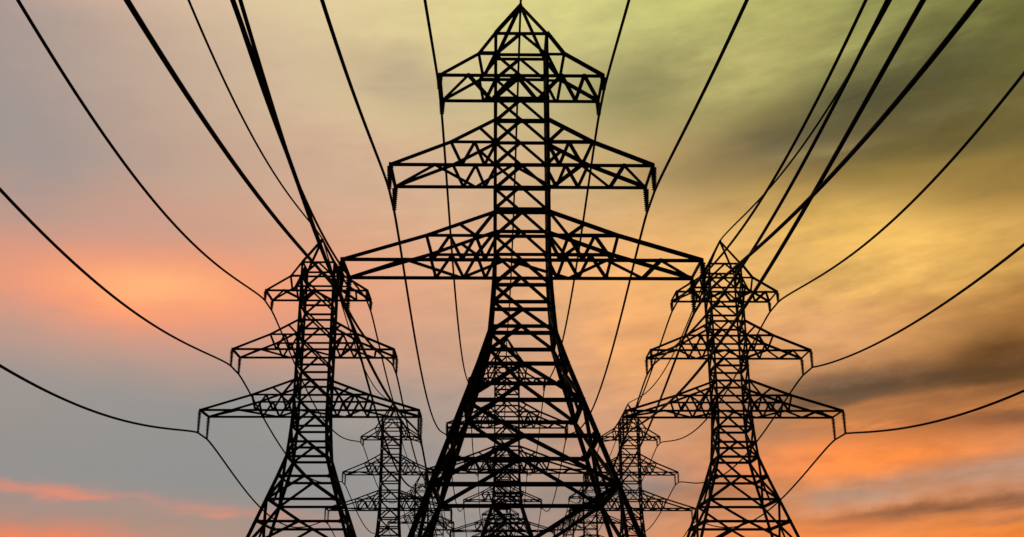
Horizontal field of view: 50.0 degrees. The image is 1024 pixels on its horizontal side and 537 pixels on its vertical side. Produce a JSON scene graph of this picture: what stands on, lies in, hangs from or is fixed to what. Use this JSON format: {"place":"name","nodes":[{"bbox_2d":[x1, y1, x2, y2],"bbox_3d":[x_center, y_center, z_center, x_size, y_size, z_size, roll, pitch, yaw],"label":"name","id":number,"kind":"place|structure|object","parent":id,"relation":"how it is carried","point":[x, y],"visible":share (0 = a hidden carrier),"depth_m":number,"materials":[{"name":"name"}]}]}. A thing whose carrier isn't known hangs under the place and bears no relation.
{"place":"outdoors","nodes":[
{"label":"outdoors","id":0,"kind":"place"},
{"bbox_2d":[197,239,422,536],"bbox_3d":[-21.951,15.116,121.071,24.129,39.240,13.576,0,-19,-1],"label":"pylon","id":1,"kind":"object","parent":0,"point":[302,296],"visible":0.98,"depth_m":121.22,"materials":[{"name":"metal"}]},
{"bbox_2d":[0,364,334,536],"bbox_3d":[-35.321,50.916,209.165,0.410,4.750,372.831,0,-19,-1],"label":"power cable","id":2,"kind":"object","parent":1,"relation":"hanging from","point":[74,403],"visible":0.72,"depth_m":95.82,"materials":[{"name":"black metal"}]},
{"bbox_2d":[0,187,390,534],"bbox_3d":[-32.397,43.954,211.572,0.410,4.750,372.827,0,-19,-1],"label":"power cable","id":3,"kind":"object","parent":1,"relation":"hanging from","point":[28,219],"visible":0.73,"depth_m":84.33,"materials":[{"name":"black metal"}]},
{"bbox_2d":[16,0,409,529],"bbox_3d":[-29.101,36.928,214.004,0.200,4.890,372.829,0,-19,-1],"label":"power cable","id":4,"kind":"object","parent":1,"relation":"hanging from","point":[34,27],"visible":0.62,"depth_m":76.82,"materials":[{"name":"black metal"}]},
{"bbox_2d":[187,0,433,511],"bbox_3d":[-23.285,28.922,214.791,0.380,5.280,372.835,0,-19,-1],"label":"earth wire","id":5,"kind":"object","parent":1,"relation":"attached to","point":[224,81],"visible":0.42,"depth_m":90.00,"materials":[{"name":"black metal"}]},
{"bbox_2d":[230,0,453,536],"bbox_3d":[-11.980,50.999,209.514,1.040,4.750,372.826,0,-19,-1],"label":"power cable","id":6,"kind":"object","parent":1,"relation":"hanging from","point":[261,81],"visible":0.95,"depth_m":50.23,"materials":[{"name":"black metal"}]},
{"bbox_2d":[238,0,454,536],"bbox_3d":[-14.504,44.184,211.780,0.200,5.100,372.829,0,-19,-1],"label":"power cable","id":7,"kind":"object","parent":1,"relation":"hanging from","point":[247,24],"visible":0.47,"depth_m":56.30,"materials":[{"name":"black metal"}]},
{"bbox_2d":[242,35,452,536],"bbox_3d":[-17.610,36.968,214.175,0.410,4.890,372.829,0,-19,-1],"label":"power cable","id":8,"kind":"object","parent":1,"relation":"hanging from","point":[328,245],"visible":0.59,"depth_m":111.96,"materials":[{"name":"black metal"}]},
{"bbox_2d":[324,404,452,536],"bbox_3d":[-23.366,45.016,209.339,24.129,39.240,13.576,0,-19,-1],"label":"pylon","id":9,"kind":"object","parent":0,"point":[393,474],"visible":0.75,"depth_m":210.32,"materials":[{"name":"metal"}]},
{"bbox_2d":[387,473,454,536],"bbox_3d":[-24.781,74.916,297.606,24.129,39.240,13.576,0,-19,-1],"label":"pylon","id":10,"kind":"object","parent":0,"point":[415,505],"visible":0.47,"depth_m":300.38,"materials":[{"name":"metal"}]},
{"bbox_2d":[422,513,454,536],"bbox_3d":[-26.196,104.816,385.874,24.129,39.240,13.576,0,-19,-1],"label":"pylon","id":11,"kind":"object","parent":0,"point":[440,530],"visible":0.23,"depth_m":390.22,"materials":[{"name":"metal"}]},
{"bbox_2d":[471,497,525,536],"bbox_3d":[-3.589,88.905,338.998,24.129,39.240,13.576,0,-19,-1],"label":"pylon","id":12,"kind":"object","parent":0,"point":[486,513],"visible":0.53,"depth_m":341.52,"materials":[{"name":"metal"}]},
{"bbox_2d":[449,442,555,536],"bbox_3d":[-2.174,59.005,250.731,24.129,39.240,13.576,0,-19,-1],"label":"pylon","id":13,"kind":"object","parent":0,"point":[500,531],"visible":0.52,"depth_m":252.04,"materials":[{"name":"metal"}]},
{"bbox_2d":[424,338,588,536],"bbox_3d":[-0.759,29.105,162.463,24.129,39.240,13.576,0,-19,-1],"label":"pylon","id":14,"kind":"object","parent":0,"point":[494,372],"visible":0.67,"depth_m":163.05,"materials":[{"name":"metal"}]},
{"bbox_2d":[0,0,1023,536],"label":"sky","id":15,"kind":"structure","parent":0,"point":[67,469],"materials":[{"name":"multicoloured"}]},
{"bbox_2d":[338,4,706,536],"bbox_3d":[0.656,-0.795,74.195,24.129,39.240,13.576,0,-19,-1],"label":"pylon","id":16,"kind":"object","parent":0,"point":[477,384],"visible":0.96,"depth_m":74.24,"materials":[{"name":"metal"}]},
{"bbox_2d":[123,0,436,536],"bbox_3d":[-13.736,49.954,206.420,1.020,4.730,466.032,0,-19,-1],"label":"power cable","id":17,"kind":"object","parent":16,"relation":"hanging from","point":[153,42],"visible":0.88,"depth_m":42.51,"materials":[{"name":"black metal"}]},
{"bbox_2d":[320,0,466,536],"bbox_3d":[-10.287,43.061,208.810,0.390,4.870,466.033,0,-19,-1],"label":"power cable","id":18,"kind":"object","parent":16,"relation":"hanging from","point":[329,23],"visible":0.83,"depth_m":67.45,"materials":[{"name":"black metal"}]},
{"bbox_2d":[423,0,482,529],"bbox_3d":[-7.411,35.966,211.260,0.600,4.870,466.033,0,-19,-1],"label":"power cable","id":19,"kind":"object","parent":16,"relation":"hanging from","point":[436,72],"visible":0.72,"depth_m":83.94,"materials":[{"name":"black metal"}]},
{"bbox_2d":[501,0,521,489],"bbox_3d":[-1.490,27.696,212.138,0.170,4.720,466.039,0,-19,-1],"label":"earth wire","id":20,"kind":"object","parent":16,"relation":"attached to","point":[519,39],"visible":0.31,"depth_m":95.13,"materials":[{"name":"black metal"}]},
{"bbox_2d":[517,0,629,534],"bbox_3d":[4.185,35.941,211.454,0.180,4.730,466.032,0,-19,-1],"label":"power cable","id":21,"kind":"object","parent":16,"relation":"hanging from","point":[608,72],"visible":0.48,"depth_m":82.57,"materials":[{"name":"black metal"}]},
{"bbox_2d":[537,0,748,533],"bbox_3d":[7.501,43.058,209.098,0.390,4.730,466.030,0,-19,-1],"label":"power cable","id":22,"kind":"object","parent":16,"relation":"hanging from","point":[739,16],"visible":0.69,"depth_m":68.20,"materials":[{"name":"black metal"}]},
{"bbox_2d":[572,0,981,536],"bbox_3d":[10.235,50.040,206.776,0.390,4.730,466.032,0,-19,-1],"label":"power cable","id":23,"kind":"object","parent":16,"relation":"hanging from","point":[973,6],"visible":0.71,"depth_m":42.75,"materials":[{"name":"black metal"}]},
{"bbox_2d":[552,510,582,536],"bbox_3d":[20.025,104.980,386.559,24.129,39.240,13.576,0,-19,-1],"label":"pylon","id":24,"kind":"object","parent":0,"point":[573,529],"visible":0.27,"depth_m":389.39,"materials":[{"name":"metal"}]},
{"bbox_2d":[552,0,867,533],"bbox_3d":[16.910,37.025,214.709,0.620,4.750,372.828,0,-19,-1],"label":"power cable","id":25,"kind":"object","parent":24,"relation":"hanging from","point":[803,125],"visible":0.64,"depth_m":77.61,"materials":[{"name":"black metal"}]},
{"bbox_2d":[566,0,925,536],"bbox_3d":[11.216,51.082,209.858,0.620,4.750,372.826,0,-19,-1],"label":"power cable","id":26,"kind":"object","parent":24,"relation":"hanging from","point":[907,27],"visible":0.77,"depth_m":49.63,"materials":[{"name":"black metal"}]},
{"bbox_2d":[586,71,1023,535],"bbox_3d":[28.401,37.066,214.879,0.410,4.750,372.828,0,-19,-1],"label":"power cable","id":27,"kind":"object","parent":24,"relation":"hanging from","point":[1005,96],"visible":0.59,"depth_m":85.95,"materials":[{"name":"black metal"}]},
{"bbox_2d":[557,476,619,536],"bbox_3d":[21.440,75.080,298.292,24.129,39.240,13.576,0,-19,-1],"label":"pylon","id":28,"kind":"object","parent":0,"point":[572,496],"visible":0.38,"depth_m":300.63,"materials":[{"name":"metal"}]},
{"bbox_2d":[568,404,695,536],"bbox_3d":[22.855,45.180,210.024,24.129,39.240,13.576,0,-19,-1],"label":"pylon","id":29,"kind":"object","parent":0,"point":[640,474],"visible":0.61,"depth_m":211.39,"materials":[{"name":"metal"}]},
{"bbox_2d":[621,240,846,536],"bbox_3d":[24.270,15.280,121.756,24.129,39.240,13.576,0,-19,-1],"label":"pylon","id":30,"kind":"object","parent":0,"point":[716,432],"visible":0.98,"depth_m":121.90,"materials":[{"name":"metal"}]},
{"bbox_2d":[557,0,889,533],"bbox_3d":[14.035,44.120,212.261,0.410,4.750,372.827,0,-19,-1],"label":"power cable","id":31,"kind":"object","parent":30,"relation":"hanging from","point":[861,51],"visible":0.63,"depth_m":63.07,"materials":[{"name":"black metal"}]},
{"bbox_2d":[571,0,891,511],"bbox_3d":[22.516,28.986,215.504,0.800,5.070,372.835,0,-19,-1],"label":"earth wire","id":32,"kind":"object","parent":30,"relation":"attached to","point":[805,141],"visible":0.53,"depth_m":98.09,"materials":[{"name":"black metal"}]},
{"bbox_2d":[629,243,1023,533],"bbox_3d":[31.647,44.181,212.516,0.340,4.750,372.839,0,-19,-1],"label":"power cable","id":33,"kind":"object","parent":30,"relation":"hanging from","point":[958,293],"visible":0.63,"depth_m":96.34,"materials":[{"name":"black metal"}]},
{"bbox_2d":[683,390,1023,536],"bbox_3d":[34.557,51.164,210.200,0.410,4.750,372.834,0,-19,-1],"label":"power cable","id":34,"kind":"object","parent":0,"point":[943,419],"visible":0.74,"depth_m":104.54,"materials":[{"name":"black metal"}]}
]}

